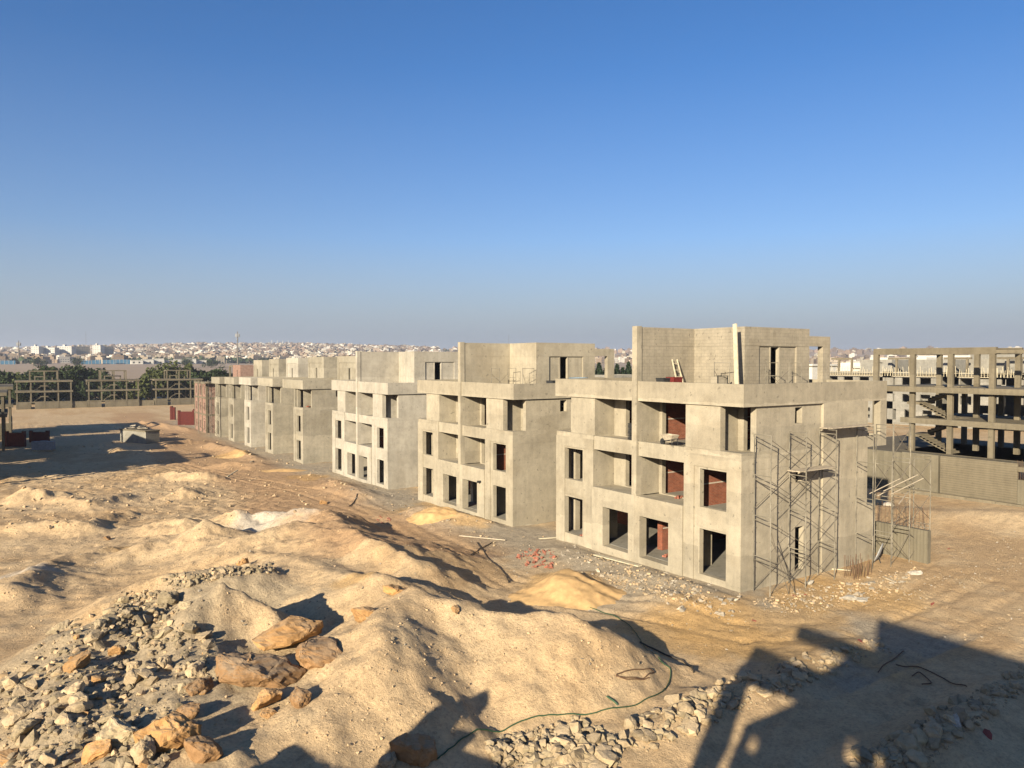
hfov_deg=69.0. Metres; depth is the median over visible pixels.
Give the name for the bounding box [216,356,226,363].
city house
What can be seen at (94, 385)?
tree
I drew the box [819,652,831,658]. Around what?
stone
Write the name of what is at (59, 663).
stone
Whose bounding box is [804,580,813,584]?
sack
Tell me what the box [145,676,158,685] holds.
stone
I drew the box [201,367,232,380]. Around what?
tree
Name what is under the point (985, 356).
distant house
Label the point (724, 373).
roof trestle
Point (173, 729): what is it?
boulder
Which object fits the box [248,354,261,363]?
city house
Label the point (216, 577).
stone
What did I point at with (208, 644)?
stone
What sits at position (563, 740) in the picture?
stone
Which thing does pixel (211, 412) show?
scaffolding
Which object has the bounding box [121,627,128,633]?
stone
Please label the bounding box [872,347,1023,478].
frame house
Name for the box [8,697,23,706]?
stone
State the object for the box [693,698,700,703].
stone
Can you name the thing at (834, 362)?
city house
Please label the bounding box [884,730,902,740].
stone
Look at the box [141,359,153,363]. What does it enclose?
shed
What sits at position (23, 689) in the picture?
stone
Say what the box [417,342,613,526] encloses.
townhouse
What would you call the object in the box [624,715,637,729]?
stone
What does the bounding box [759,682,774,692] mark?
stone
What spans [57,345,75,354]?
apartment block
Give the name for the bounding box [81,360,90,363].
sheet fence
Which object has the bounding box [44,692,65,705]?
stone
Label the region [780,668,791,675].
stone
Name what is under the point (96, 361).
sheet fence
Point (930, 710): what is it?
stone
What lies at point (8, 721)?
stone
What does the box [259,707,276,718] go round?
boulder
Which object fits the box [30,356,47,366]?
tree
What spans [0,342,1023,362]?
city
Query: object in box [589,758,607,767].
stone
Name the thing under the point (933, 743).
stone
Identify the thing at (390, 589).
boulder
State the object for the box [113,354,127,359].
city house
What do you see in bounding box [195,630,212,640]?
stone
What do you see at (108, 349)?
apartment block
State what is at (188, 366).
tree
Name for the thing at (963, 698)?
stone
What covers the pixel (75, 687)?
boulder
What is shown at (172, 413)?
brick wall
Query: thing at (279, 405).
townhouse
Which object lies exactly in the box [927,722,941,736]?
stone
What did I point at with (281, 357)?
city house
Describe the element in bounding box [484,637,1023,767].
rubble
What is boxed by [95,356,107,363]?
city house
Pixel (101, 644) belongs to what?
stone
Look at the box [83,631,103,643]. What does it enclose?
stone
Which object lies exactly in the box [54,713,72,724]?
stone
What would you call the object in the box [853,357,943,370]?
distant house
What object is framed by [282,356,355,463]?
townhouse
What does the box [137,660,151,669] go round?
stone
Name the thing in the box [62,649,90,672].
boulder
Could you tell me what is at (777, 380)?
roof trestle
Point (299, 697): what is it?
boulder
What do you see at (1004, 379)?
block house
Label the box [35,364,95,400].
tree
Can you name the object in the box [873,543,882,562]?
satellite dish
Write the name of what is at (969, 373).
block house
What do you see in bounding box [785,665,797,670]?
stone
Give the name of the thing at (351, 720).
soil clods
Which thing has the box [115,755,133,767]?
stone
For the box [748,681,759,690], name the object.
stone
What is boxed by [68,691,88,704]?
stone
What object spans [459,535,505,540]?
timber
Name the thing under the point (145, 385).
tree
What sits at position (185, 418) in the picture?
brick wall
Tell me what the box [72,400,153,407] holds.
boundary wall
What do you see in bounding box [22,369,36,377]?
tree
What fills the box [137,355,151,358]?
city house
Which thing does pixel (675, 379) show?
mixing tub
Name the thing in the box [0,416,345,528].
soil clods
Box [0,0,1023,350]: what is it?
sky
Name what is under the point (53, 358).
city house
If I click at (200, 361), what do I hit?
shed
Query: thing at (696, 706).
stone
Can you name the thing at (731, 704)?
stone
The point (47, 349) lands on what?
apartment block
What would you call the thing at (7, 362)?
sheet fence
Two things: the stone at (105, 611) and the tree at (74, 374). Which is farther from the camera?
the tree at (74, 374)
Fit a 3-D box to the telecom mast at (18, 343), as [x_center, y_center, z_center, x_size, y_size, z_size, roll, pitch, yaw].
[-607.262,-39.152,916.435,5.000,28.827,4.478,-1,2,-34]
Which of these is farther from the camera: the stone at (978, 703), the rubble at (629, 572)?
the rubble at (629, 572)
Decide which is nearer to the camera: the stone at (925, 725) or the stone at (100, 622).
the stone at (925, 725)
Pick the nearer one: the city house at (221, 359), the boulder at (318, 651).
the boulder at (318, 651)
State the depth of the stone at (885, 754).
21.16 m
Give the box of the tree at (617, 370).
[614,364,620,373]
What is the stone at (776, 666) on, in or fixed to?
on the ground
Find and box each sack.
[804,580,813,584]
[839,594,857,600]
[856,597,867,601]
[907,570,922,574]
[952,713,961,726]
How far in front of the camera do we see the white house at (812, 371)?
214.44 m
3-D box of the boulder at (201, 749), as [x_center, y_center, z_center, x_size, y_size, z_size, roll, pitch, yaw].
[-7.925,9.426,19.136,1.017,0.673,0.842,8,-3,-4]
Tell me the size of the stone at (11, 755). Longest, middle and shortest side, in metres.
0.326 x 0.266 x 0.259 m
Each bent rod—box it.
[878,651,903,671]
[896,664,966,686]
[912,672,931,684]
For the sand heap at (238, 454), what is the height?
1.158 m
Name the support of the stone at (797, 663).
on the ground
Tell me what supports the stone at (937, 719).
on the ground
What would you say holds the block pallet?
on the ground
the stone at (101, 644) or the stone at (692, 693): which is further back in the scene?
the stone at (101, 644)
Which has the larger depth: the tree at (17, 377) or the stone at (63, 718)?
the tree at (17, 377)
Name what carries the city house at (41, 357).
on the ground
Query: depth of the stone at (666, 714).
23.31 m
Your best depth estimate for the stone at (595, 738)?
21.99 m
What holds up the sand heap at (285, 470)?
on the ground
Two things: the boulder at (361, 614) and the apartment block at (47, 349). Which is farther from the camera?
the apartment block at (47, 349)
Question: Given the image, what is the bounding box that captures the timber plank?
[733,323,738,383]
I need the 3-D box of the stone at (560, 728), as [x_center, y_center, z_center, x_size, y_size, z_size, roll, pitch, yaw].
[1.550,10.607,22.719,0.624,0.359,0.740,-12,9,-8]
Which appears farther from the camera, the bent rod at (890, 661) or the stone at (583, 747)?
the bent rod at (890, 661)
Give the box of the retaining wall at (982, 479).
[867,435,1023,507]
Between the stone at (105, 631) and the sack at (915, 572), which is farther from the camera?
the sack at (915, 572)
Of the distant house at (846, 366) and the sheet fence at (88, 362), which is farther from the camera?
the sheet fence at (88, 362)
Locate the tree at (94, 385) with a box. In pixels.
[85,368,116,399]
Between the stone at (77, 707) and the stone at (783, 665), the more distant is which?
the stone at (783, 665)
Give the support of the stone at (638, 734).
on the ground
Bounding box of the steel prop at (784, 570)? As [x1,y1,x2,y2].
[772,542,795,593]
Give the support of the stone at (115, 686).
on the ground
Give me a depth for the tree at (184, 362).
723.71 m
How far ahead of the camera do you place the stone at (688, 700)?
24.41 m
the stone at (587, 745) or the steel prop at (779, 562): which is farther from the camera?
the steel prop at (779, 562)
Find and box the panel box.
[711,375,727,383]
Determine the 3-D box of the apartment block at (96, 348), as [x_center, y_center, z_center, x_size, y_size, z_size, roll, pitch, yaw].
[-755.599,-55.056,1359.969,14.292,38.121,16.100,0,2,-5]
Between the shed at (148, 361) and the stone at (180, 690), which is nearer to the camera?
the stone at (180, 690)
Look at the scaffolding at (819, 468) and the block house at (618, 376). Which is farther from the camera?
the block house at (618, 376)
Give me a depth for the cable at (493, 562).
43.91 m
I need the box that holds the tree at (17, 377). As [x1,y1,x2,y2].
[8,376,21,383]
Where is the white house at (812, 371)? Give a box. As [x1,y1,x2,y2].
[809,364,837,378]
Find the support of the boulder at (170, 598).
on the ground
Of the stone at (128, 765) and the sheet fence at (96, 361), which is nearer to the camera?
the stone at (128, 765)
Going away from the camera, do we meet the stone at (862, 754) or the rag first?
the stone at (862, 754)
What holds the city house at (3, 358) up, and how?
on the ground
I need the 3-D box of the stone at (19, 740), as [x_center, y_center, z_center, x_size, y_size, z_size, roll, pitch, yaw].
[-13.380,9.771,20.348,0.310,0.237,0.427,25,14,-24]
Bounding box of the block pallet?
[31,441,54,450]
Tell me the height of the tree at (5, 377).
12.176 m
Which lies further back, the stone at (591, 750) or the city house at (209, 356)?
the city house at (209, 356)
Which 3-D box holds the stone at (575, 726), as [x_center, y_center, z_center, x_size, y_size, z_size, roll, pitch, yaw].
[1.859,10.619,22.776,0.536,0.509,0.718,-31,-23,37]
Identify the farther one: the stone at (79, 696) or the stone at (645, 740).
the stone at (645, 740)
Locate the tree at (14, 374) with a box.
[8,371,36,399]
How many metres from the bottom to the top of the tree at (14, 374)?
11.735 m
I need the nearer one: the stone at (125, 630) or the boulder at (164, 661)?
the boulder at (164, 661)
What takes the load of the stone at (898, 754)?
on the ground
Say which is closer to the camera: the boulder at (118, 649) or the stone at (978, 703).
the stone at (978, 703)
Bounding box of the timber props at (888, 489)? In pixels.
[869,474,923,503]
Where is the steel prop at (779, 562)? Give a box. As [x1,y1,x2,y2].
[771,533,788,593]
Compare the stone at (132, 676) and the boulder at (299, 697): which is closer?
the boulder at (299, 697)
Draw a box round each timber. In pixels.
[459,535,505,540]
[593,554,641,566]
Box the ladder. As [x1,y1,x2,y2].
[672,359,682,381]
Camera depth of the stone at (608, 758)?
21.12 m
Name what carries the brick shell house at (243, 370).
on the ground
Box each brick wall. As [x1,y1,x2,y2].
[5,431,25,446]
[29,430,49,441]
[170,406,175,419]
[178,410,194,424]
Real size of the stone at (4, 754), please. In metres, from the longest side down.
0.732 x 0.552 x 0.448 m
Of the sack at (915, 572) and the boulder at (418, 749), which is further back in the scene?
the sack at (915, 572)
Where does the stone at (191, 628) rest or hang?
on the ground
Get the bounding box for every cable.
[477,542,508,582]
[640,641,694,672]
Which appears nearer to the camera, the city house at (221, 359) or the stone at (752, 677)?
the stone at (752, 677)
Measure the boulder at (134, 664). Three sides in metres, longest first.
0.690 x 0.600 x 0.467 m
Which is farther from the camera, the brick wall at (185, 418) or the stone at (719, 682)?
the brick wall at (185, 418)
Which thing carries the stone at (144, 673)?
on the ground
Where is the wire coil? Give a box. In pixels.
[616,668,654,679]
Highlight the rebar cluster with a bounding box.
[844,553,868,579]
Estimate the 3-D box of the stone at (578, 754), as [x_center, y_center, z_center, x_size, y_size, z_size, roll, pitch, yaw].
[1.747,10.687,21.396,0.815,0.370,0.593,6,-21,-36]
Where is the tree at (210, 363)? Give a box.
[202,360,224,367]
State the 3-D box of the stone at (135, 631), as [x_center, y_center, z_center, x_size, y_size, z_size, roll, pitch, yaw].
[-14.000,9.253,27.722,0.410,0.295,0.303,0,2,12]
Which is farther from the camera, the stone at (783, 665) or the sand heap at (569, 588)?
the sand heap at (569, 588)
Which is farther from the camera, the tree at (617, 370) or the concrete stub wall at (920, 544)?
the tree at (617, 370)
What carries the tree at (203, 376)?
on the ground
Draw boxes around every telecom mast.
[16,340,20,358]
[235,332,239,364]
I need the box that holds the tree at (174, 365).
[146,360,187,398]
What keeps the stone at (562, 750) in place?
on the ground
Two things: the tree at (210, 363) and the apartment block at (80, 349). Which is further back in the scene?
the apartment block at (80, 349)
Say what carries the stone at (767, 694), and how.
on the stone at (766, 686)
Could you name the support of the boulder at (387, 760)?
on the ground
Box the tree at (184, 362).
[180,357,192,366]
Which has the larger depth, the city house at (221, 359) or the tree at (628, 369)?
the city house at (221, 359)
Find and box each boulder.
[6,700,42,715]
[10,718,41,740]
[45,619,69,634]
[61,681,84,694]
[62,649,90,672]
[81,739,111,764]
[95,716,138,748]
[96,712,120,724]
[107,644,124,655]
[126,660,141,671]
[129,735,155,765]
[133,711,201,751]
[156,655,171,667]
[157,590,179,605]
[176,702,199,718]
[178,601,191,609]
[182,676,213,695]
[184,735,223,763]
[185,660,205,678]
[214,652,306,687]
[236,557,248,565]
[251,688,282,710]
[252,615,323,650]
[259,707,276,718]
[289,686,311,708]
[295,635,341,669]
[351,606,376,622]
[378,751,396,767]
[383,584,406,594]
[389,732,437,766]
[451,604,459,613]
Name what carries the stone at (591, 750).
on the ground
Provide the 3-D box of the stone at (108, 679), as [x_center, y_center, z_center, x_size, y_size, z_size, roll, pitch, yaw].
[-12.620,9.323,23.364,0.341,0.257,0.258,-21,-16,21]
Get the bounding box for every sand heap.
[217,450,256,458]
[261,468,307,471]
[406,506,456,524]
[508,568,625,609]
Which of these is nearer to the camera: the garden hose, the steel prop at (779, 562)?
the garden hose
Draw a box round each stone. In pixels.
[0,748,18,766]
[1,674,18,689]
[1,714,25,727]
[7,752,15,758]
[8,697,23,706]
[12,683,31,697]
[15,735,26,746]
[20,664,32,672]
[21,729,38,748]
[23,759,37,767]
[24,678,37,690]
[28,761,39,767]
[38,752,57,765]
[43,690,50,694]
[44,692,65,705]
[50,667,63,676]
[54,662,64,665]
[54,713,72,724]
[59,693,72,702]
[66,700,92,713]
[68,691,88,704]
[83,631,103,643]
[91,674,107,683]
[93,640,110,649]
[94,619,106,627]
[100,757,116,767]
[101,629,107,637]
[102,607,112,614]
[102,614,118,624]
[105,676,114,682]
[112,683,119,690]
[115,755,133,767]
[117,596,128,602]
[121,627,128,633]
[122,609,131,617]
[122,658,130,666]
[123,668,142,685]
[123,762,134,767]
[124,642,135,653]
[131,628,142,634]
[133,615,145,625]
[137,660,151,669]
[137,668,154,678]
[137,758,151,767]
[141,614,151,623]
[143,607,158,614]
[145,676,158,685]
[146,663,157,671]
[152,757,165,767]
[155,626,173,639]
[177,682,187,693]
[182,623,199,633]
[185,580,194,587]
[186,573,192,579]
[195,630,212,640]
[199,690,207,694]
[201,638,215,649]
[210,574,219,580]
[547,743,567,756]
[549,737,573,745]
[553,763,573,767]
[554,722,571,736]
[558,754,579,767]
[564,743,570,749]
[565,748,583,760]
[566,720,581,733]
[576,742,594,751]
[577,745,586,750]
[585,733,600,744]
[587,746,594,754]
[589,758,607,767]
[594,744,611,756]
[594,749,618,767]
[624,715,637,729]
[631,730,644,739]
[642,719,652,728]
[642,728,657,741]
[642,737,649,743]
[643,711,655,717]
[650,707,660,713]
[661,722,668,729]
[663,711,674,719]
[664,694,680,704]
[678,701,693,713]
[681,719,698,735]
[682,697,692,702]
[689,689,698,697]
[690,717,697,723]
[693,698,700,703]
[693,704,702,708]
[694,710,705,722]
[701,715,711,724]
[705,688,718,698]
[712,700,724,708]
[714,678,723,685]
[717,696,729,702]
[718,691,730,698]
[725,699,738,709]
[738,670,748,680]
[748,672,760,682]
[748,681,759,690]
[756,689,772,697]
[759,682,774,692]
[772,663,780,670]
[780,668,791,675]
[781,663,794,668]
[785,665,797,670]
[790,660,801,666]
[792,671,805,681]
[800,667,809,674]
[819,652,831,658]
[850,746,873,762]
[878,747,889,759]
[883,748,902,762]
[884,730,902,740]
[886,755,898,760]
[896,733,921,751]
[905,749,928,767]
[911,727,928,744]
[923,705,936,715]
[923,720,936,727]
[923,727,940,737]
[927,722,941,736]
[927,737,940,749]
[934,716,941,723]
[937,705,947,709]
[942,714,956,724]
[948,696,960,704]
[952,706,966,722]
[958,695,966,701]
[967,698,983,706]
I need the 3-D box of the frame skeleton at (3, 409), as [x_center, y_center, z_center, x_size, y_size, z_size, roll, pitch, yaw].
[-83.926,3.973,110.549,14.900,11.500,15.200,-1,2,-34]
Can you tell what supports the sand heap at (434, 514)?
on the ground
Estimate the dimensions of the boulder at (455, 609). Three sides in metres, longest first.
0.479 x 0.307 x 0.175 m
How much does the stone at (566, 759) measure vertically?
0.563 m
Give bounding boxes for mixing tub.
[656,378,669,381]
[666,377,682,381]
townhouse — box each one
[211,360,268,436]
[224,359,285,441]
[239,358,307,446]
[258,357,336,453]
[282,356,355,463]
[332,351,457,488]
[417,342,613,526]
[555,326,886,591]
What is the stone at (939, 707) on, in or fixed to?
on the ground
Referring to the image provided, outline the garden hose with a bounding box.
[437,607,670,759]
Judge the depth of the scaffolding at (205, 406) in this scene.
139.63 m
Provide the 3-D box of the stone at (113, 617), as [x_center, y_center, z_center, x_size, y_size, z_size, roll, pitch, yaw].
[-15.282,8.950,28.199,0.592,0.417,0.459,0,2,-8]
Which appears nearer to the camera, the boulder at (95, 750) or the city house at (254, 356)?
the boulder at (95, 750)
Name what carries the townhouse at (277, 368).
on the ground
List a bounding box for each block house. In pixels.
[595,374,631,377]
[830,358,922,423]
[883,358,972,426]
[942,357,1023,430]
[995,357,1023,431]
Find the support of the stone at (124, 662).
on the ground
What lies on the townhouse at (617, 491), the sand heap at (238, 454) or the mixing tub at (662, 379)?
the mixing tub at (662, 379)
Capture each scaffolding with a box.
[197,380,214,433]
[210,392,218,436]
[753,424,874,596]
[874,422,931,566]
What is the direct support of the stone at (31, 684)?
on the ground
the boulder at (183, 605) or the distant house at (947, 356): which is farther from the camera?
the distant house at (947, 356)
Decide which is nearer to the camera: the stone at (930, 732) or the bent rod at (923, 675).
the stone at (930, 732)
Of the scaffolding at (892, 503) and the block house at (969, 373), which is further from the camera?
the block house at (969, 373)
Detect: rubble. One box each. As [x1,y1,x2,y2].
[0,562,276,767]
[4,459,1023,672]
[330,480,917,613]
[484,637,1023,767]
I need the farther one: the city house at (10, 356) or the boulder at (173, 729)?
the city house at (10, 356)
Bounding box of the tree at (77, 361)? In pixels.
[70,356,85,365]
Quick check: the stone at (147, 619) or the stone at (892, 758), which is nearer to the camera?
the stone at (892, 758)
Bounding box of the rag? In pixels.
[983,728,991,739]
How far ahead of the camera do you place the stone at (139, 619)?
28.75 m
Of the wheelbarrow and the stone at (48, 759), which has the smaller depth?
the stone at (48, 759)
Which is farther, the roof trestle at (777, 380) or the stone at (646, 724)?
the roof trestle at (777, 380)
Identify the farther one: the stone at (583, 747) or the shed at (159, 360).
the shed at (159, 360)
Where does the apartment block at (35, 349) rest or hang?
on the ground
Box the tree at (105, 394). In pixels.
[97,381,129,399]
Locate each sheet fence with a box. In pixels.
[0,360,14,363]
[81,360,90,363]
[91,360,100,363]
[102,360,115,363]
[116,359,129,363]
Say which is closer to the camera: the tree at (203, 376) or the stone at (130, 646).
the stone at (130, 646)
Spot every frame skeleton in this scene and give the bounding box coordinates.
[0,384,13,439]
[0,389,7,450]
[15,370,72,409]
[84,370,139,407]
[150,370,202,405]
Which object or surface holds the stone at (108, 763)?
on the ground
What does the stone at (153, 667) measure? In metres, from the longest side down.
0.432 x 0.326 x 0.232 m
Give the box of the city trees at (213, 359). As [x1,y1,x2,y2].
[8,343,449,363]
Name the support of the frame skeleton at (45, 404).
on the ground
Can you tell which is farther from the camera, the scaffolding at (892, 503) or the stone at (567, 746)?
the scaffolding at (892, 503)
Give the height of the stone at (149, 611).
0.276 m
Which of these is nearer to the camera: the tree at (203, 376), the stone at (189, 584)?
the stone at (189, 584)
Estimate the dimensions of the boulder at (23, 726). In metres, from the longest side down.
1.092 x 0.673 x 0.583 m
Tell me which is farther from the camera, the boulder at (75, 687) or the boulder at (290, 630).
the boulder at (290, 630)
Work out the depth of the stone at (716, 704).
24.43 m
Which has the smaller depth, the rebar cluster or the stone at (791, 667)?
the stone at (791, 667)
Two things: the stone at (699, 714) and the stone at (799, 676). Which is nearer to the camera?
the stone at (699, 714)
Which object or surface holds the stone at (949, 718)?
on the ground
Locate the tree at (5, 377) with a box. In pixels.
[0,369,40,404]
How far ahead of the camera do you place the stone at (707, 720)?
23.43 m
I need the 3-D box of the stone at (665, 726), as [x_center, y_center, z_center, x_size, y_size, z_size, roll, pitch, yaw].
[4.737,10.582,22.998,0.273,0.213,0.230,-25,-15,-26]
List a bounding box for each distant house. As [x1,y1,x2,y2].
[840,363,859,370]
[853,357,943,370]
[918,355,969,356]
[970,354,1023,358]
[980,361,1023,430]
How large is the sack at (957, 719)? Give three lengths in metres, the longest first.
0.532 x 0.342 x 0.109 m
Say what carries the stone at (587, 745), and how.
on the ground
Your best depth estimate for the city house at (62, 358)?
1056.72 m
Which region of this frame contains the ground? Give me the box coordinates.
[0,350,1023,767]
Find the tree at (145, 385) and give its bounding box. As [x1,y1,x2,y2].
[122,369,171,399]
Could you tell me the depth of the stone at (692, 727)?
22.97 m
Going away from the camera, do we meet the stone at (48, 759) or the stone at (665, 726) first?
the stone at (48, 759)
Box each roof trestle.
[491,368,515,383]
[714,362,729,383]
[765,362,801,383]
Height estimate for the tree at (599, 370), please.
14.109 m
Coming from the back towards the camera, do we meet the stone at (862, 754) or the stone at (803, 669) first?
the stone at (803, 669)
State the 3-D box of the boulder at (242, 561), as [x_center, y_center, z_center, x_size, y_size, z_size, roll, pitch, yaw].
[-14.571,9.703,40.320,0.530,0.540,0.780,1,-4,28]
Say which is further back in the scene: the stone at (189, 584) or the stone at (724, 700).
the stone at (189, 584)
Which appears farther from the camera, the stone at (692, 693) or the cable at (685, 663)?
the cable at (685, 663)
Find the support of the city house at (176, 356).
on the ground
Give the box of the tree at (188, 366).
[171,362,194,397]
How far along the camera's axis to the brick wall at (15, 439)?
117.54 m
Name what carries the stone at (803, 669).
on the ground
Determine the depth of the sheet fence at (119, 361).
912.14 m
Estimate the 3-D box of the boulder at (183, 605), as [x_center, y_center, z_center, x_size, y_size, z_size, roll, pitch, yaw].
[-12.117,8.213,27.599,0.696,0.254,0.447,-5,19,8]
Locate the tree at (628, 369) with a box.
[625,361,631,373]
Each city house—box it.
[0,355,10,360]
[8,354,21,363]
[30,355,51,363]
[48,355,58,362]
[56,355,72,362]
[87,356,95,362]
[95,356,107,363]
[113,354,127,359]
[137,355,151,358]
[173,354,183,358]
[205,354,216,358]
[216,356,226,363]
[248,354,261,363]
[273,356,287,358]
[596,357,604,363]
[830,360,843,365]
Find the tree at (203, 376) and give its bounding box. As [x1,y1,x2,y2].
[175,368,213,397]
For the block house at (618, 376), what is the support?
on the ground
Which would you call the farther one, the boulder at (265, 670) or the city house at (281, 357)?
the city house at (281, 357)
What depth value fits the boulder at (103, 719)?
20.87 m
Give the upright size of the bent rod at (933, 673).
0.400 m
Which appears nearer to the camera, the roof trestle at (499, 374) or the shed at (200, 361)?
the roof trestle at (499, 374)
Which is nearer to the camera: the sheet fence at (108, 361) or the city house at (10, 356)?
the sheet fence at (108, 361)
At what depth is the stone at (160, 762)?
18.52 m
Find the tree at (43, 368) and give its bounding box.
[22,365,67,403]
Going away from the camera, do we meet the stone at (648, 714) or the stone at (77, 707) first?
the stone at (77, 707)
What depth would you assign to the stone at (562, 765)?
20.93 m
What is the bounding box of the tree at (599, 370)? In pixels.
[596,362,602,374]
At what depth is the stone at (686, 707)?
23.67 m
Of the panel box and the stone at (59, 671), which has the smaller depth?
the stone at (59, 671)
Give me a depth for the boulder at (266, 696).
21.96 m
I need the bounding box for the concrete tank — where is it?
[119,428,159,443]
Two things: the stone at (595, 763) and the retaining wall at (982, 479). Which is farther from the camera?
the retaining wall at (982, 479)
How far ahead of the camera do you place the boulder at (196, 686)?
22.42 m
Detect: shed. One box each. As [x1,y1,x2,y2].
[130,360,142,363]
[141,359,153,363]
[152,358,163,363]
[196,360,206,363]
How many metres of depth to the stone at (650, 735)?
22.41 m
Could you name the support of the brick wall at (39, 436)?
on the ground
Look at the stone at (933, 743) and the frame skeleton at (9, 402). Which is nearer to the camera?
the stone at (933, 743)
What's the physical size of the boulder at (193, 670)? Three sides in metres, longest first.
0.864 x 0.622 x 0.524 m
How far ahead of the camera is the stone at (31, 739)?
20.18 m
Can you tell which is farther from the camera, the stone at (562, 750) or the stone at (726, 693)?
the stone at (726, 693)
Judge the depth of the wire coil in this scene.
25.38 m
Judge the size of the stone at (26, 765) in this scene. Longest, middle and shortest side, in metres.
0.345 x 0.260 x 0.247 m
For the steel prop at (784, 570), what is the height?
2.817 m
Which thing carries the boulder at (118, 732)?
on the ground
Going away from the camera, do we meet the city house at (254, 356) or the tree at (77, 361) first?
the tree at (77, 361)
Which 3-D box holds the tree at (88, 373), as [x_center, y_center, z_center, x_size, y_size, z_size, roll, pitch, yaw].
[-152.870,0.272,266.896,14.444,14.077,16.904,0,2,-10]
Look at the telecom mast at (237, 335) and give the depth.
866.99 m
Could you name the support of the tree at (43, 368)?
on the ground
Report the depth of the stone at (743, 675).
26.07 m
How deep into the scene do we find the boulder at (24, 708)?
21.58 m
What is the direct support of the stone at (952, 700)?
on the ground
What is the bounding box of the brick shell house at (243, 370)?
[194,365,253,432]
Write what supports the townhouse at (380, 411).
on the ground
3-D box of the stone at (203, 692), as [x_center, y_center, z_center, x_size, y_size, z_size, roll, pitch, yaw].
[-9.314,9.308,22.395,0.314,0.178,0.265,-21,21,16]
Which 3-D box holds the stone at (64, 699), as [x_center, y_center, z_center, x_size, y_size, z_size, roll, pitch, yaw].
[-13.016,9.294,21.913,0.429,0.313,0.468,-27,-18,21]
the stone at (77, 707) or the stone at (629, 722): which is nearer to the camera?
the stone at (77, 707)
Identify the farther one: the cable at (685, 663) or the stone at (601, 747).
the cable at (685, 663)
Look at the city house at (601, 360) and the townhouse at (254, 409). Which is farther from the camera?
the city house at (601, 360)
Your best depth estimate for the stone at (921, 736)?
21.79 m
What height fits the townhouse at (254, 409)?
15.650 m
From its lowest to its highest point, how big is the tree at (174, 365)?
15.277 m
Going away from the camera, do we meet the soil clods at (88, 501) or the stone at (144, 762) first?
the stone at (144, 762)
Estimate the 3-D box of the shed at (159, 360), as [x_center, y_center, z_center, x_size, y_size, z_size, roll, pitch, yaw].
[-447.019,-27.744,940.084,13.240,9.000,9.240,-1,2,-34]
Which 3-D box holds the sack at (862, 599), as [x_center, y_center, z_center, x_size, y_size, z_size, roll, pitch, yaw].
[17.084,10.537,36.460,0.677,0.179,0.602,-10,-1,0]
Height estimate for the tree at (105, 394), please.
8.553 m
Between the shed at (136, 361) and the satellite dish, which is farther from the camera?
the shed at (136, 361)
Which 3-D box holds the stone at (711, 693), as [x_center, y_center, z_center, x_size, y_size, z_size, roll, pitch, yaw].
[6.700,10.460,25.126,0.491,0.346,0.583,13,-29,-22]
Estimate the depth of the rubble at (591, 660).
36.32 m
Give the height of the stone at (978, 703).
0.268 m
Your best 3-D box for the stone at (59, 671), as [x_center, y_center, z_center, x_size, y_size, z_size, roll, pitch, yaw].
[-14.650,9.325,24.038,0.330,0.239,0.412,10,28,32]
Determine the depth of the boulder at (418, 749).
20.25 m
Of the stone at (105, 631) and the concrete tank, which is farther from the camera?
the concrete tank
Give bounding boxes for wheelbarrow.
[660,434,685,444]
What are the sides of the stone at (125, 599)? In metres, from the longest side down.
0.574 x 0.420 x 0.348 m
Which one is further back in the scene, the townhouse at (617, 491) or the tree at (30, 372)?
the tree at (30, 372)
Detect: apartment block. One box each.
[31,344,43,353]
[44,346,59,354]
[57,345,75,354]
[76,345,89,353]
[92,343,104,354]
[104,345,113,353]
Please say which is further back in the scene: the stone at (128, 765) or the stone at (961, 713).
the stone at (961, 713)
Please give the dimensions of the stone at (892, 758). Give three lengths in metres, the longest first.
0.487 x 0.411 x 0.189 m
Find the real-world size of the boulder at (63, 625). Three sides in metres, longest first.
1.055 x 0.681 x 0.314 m
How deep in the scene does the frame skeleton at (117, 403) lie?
235.90 m
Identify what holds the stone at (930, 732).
on the ground
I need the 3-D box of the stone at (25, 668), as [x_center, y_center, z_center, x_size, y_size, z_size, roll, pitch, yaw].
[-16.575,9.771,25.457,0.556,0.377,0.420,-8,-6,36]
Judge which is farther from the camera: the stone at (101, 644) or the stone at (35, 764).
the stone at (101, 644)
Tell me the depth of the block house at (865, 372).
158.22 m
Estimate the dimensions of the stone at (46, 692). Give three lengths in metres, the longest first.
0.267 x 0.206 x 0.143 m
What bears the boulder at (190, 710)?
on the ground
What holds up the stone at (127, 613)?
on the ground
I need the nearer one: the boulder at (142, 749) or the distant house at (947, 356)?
the boulder at (142, 749)
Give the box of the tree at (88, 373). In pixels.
[62,366,97,400]
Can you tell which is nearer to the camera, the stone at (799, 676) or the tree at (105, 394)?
the stone at (799, 676)
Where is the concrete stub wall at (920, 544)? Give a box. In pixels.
[875,501,930,563]
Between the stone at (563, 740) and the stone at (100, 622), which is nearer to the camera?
the stone at (563, 740)
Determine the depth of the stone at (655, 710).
23.88 m
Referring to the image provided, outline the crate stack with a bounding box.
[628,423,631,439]
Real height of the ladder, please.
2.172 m
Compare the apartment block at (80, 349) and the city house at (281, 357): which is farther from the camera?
the apartment block at (80, 349)
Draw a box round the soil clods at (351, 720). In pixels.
[0,474,653,755]
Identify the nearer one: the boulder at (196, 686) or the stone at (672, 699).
the boulder at (196, 686)
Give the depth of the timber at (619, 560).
42.58 m

